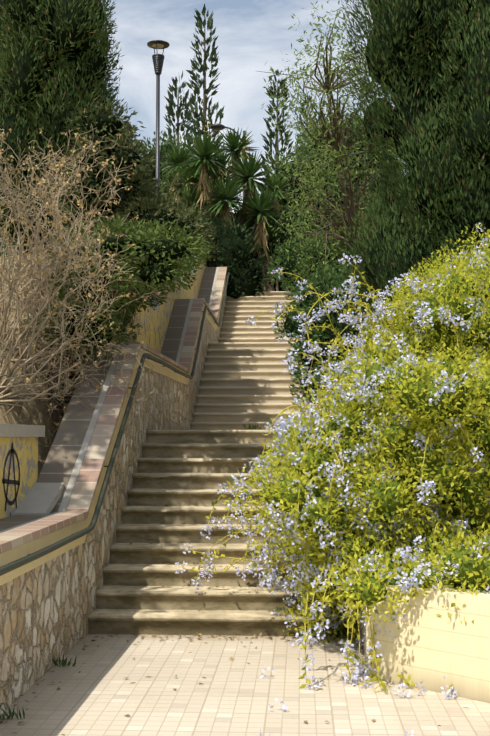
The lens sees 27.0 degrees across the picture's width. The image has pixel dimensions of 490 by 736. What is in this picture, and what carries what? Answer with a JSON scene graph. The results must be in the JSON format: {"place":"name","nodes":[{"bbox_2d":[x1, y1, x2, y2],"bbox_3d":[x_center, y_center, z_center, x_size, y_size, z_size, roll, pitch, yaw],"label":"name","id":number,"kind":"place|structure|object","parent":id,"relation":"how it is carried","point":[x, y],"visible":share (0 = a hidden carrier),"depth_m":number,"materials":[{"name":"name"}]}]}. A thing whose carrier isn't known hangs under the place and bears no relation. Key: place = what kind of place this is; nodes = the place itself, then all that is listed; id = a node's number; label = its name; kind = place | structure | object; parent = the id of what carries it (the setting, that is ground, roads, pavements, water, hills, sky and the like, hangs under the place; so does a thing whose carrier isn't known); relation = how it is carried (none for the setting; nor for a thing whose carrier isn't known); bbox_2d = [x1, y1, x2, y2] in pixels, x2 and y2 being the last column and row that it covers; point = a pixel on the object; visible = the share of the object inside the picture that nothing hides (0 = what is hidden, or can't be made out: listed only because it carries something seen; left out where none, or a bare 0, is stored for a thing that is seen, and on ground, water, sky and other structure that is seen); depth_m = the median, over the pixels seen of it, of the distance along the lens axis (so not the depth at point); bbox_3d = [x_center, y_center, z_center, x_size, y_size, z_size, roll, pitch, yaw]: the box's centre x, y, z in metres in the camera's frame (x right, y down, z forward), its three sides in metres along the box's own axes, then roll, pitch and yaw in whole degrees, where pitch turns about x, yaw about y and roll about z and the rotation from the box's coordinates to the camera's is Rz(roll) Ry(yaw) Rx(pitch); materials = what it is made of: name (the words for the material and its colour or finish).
{"place":"outdoors","nodes":[
{"label":"outdoors","id":0,"kind":"place"},
{"bbox_2d":[0,634,489,735],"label":"plaza paving","id":1,"kind":"structure","parent":0,"point":[98,695],"depth_m":6.59,"materials":[{"name":"tile"}]},
{"bbox_2d":[0,422,355,719],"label":"weeds","id":2,"kind":"object","parent":1,"relation":"on","point":[63,663],"visible":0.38,"depth_m":7.46,"materials":[{"name":"green plant"}]},
{"bbox_2d":[0,488,467,735],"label":"fallen leaves","id":3,"kind":"object","parent":1,"relation":"on","point":[153,635],"visible":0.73,"depth_m":8.43,"materials":[{"name":"brown plant"}]},
{"bbox_2d":[0,239,489,548],"bbox_3d":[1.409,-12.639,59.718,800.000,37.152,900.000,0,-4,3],"label":"terrain","id":4,"kind":"structure","parent":0,"point":[29,415],"depth_m":10.49,"materials":[{"name":"soil"}]},
{"bbox_2d":[0,232,17,306],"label":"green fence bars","id":5,"kind":"object","parent":4,"relation":"on","point":[6,260],"visible":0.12,"depth_m":14.49,"materials":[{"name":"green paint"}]},
{"bbox_2d":[0,424,44,518],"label":"yellow wall","id":6,"kind":"structure","parent":4,"relation":"on","point":[23,439],"depth_m":8.36,"materials":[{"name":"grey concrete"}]},
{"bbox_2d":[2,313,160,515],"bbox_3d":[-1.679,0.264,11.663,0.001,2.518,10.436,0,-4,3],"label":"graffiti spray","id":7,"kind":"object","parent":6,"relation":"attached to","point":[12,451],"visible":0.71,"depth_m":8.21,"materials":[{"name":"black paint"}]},
{"bbox_2d":[0,0,126,270],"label":"cypress tree","id":8,"kind":"object","parent":4,"relation":"on","point":[102,41],"depth_m":16.99,"materials":[{"name":"green plant"}]},
{"bbox_2d":[0,124,175,464],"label":"bare shrub","id":9,"kind":"object","parent":4,"relation":"on","point":[72,248],"visible":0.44,"depth_m":10.22,"materials":[{"name":"beige plant"}]},
{"bbox_2d":[16,215,211,435],"bbox_3d":[-1.539,-0.413,12.093,2.574,3.328,3.901,0,-4,3],"label":"bush","id":10,"kind":"object","parent":4,"relation":"on","point":[186,267],"depth_m":10.72,"materials":[{"name":"green plant"}]},
{"bbox_2d":[0,267,227,713],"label":"wall stone","id":11,"kind":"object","parent":4,"relation":"on","point":[47,604],"visible":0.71,"depth_m":9.14,"materials":[{"name":"stone"}]},
{"bbox_2d":[0,272,229,575],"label":"handrail","id":12,"kind":"object","parent":11,"relation":"attached to","point":[15,564],"visible":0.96,"depth_m":9.38,"materials":[{"name":"metal"}]},
{"bbox_2d":[48,100,221,268],"bbox_3d":[-1.872,-2.513,16.853,2.971,4.579,4.819,0,-4,3],"label":"bush","id":13,"kind":"object","parent":4,"relation":"on","point":[127,130],"depth_m":15.12,"materials":[{"name":"green plant"}]},
{"bbox_2d":[82,239,207,364],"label":"yellow wall","id":14,"kind":"structure","parent":4,"relation":"on","point":[157,318],"depth_m":16.90,"materials":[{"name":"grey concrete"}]},
{"bbox_2d":[147,40,169,193],"bbox_3d":[-2.109,-5.311,24.693,0.550,5.242,0.550,0,-4,3],"label":"park lamp post","id":15,"kind":"object","parent":4,"relation":"on","point":[158,59],"visible":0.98,"depth_m":24.72,"materials":[{"name":"metal"}]},
{"bbox_2d":[162,71,193,147],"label":"slender cypress tree","id":16,"kind":"object","parent":4,"relation":"on","point":[170,112],"depth_m":43.97,"materials":[{"name":"green plant"}]},
{"bbox_2d":[182,3,226,159],"bbox_3d":[-1.559,-9.777,40.050,1.808,9.045,2.151,0,-4,3],"label":"slender cypress tree","id":17,"kind":"object","parent":4,"relation":"on","point":[196,90],"depth_m":39.94,"materials":[{"name":"green plant"}]},
{"bbox_2d":[88,291,357,636],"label":"stairs","id":18,"kind":"structure","parent":4,"relation":"on","point":[245,379],"depth_m":10.35,"materials":[{"name":"stone"}]},
{"bbox_2d":[169,156,283,283],"bbox_3d":[-0.592,-4.005,27.669,3.318,4.006,3.074,0,-4,3],"label":"dry yucca skirt","id":19,"kind":"object","parent":4,"relation":"on","point":[260,233],"visible":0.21,"depth_m":26.89,"materials":[{"name":"brown plant"}]},
{"bbox_2d":[160,127,293,290],"bbox_3d":[-0.592,-4.029,27.630,3.971,5.483,3.870,0,-4,3],"label":"yucca plant","id":20,"kind":"object","parent":4,"relation":"on","point":[206,148],"depth_m":27.20,"materials":[{"name":"green plant"}]},
{"bbox_2d":[182,112,248,190],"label":"yucca panicles","id":21,"kind":"object","parent":20,"relation":"on","point":[228,162],"visible":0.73,"depth_m":27.04,"materials":[{"name":"green plant"}]},
{"bbox_2d":[210,123,245,198],"bbox_3d":[-0.569,-5.673,35.975,1.340,5.934,0.540,0,-4,3],"label":"street lamp","id":22,"kind":"object","parent":4,"relation":"on","point":[216,127],"depth_m":36.07,"materials":[{"name":"metal"}]},
{"bbox_2d":[197,206,325,298],"bbox_3d":[0.264,-3.061,28.249,4.619,3.403,7.028,0,-4,3],"label":"hedge bush","id":23,"kind":"object","parent":4,"relation":"on","point":[251,287],"depth_m":25.28,"materials":[{"name":"green plant"}]},
{"bbox_2d":[138,108,407,246],"bbox_3d":[2.163,-6.599,39.329,9.452,9.248,16.104,-3,-5,34],"label":"tree","id":24,"kind":"object","parent":4,"relation":"on","point":[303,153],"depth_m":37.61,"materials":[{"name":"green plant"}]},
{"bbox_2d":[259,66,293,210],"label":"slender cypress tree","id":25,"kind":"object","parent":4,"relation":"on","point":[271,135],"depth_m":45.80,"materials":[{"name":"green plant"}]},
{"bbox_2d":[290,95,317,160],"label":"slender cypress tree","id":26,"kind":"object","parent":4,"relation":"on","point":[302,109],"depth_m":49.94,"materials":[{"name":"green plant"}]},
{"bbox_2d":[266,231,381,407],"bbox_3d":[1.813,-1.418,20.826,2.951,4.732,11.296,0,-4,3],"label":"bush","id":27,"kind":"object","parent":4,"relation":"on","point":[320,277],"depth_m":16.49,"materials":[{"name":"green plant"}]},
{"bbox_2d":[292,159,368,237],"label":"branches","id":28,"kind":"object","parent":4,"relation":"on","point":[327,208],"visible":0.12,"depth_m":23.54,"materials":[{"name":"brown"}]},
{"bbox_2d":[258,1,404,280],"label":"feathery tree","id":29,"kind":"object","parent":4,"relation":"on","point":[299,125],"depth_m":20.73,"materials":[{"name":"green plant"}]},
{"bbox_2d":[175,223,489,735],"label":"plumbago bush","id":30,"kind":"object","parent":4,"relation":"on","point":[413,427],"depth_m":7.97,"materials":[{"name":"green plant"}]},
{"bbox_2d":[333,376,489,702],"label":"yellow wall","id":31,"kind":"structure","parent":4,"relation":"on","point":[429,648],"depth_m":6.75,"materials":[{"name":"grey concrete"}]},
{"bbox_2d":[340,0,489,377],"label":"cypress tree","id":32,"kind":"object","parent":4,"relation":"on","point":[405,192],"depth_m":13.08,"materials":[{"name":"green plant"}]},
{"bbox_2d":[101,0,405,212],"label":"sky","id":33,"kind":"structure","parent":0,"point":[252,34],"materials":[{"name":"grey"}]}
]}

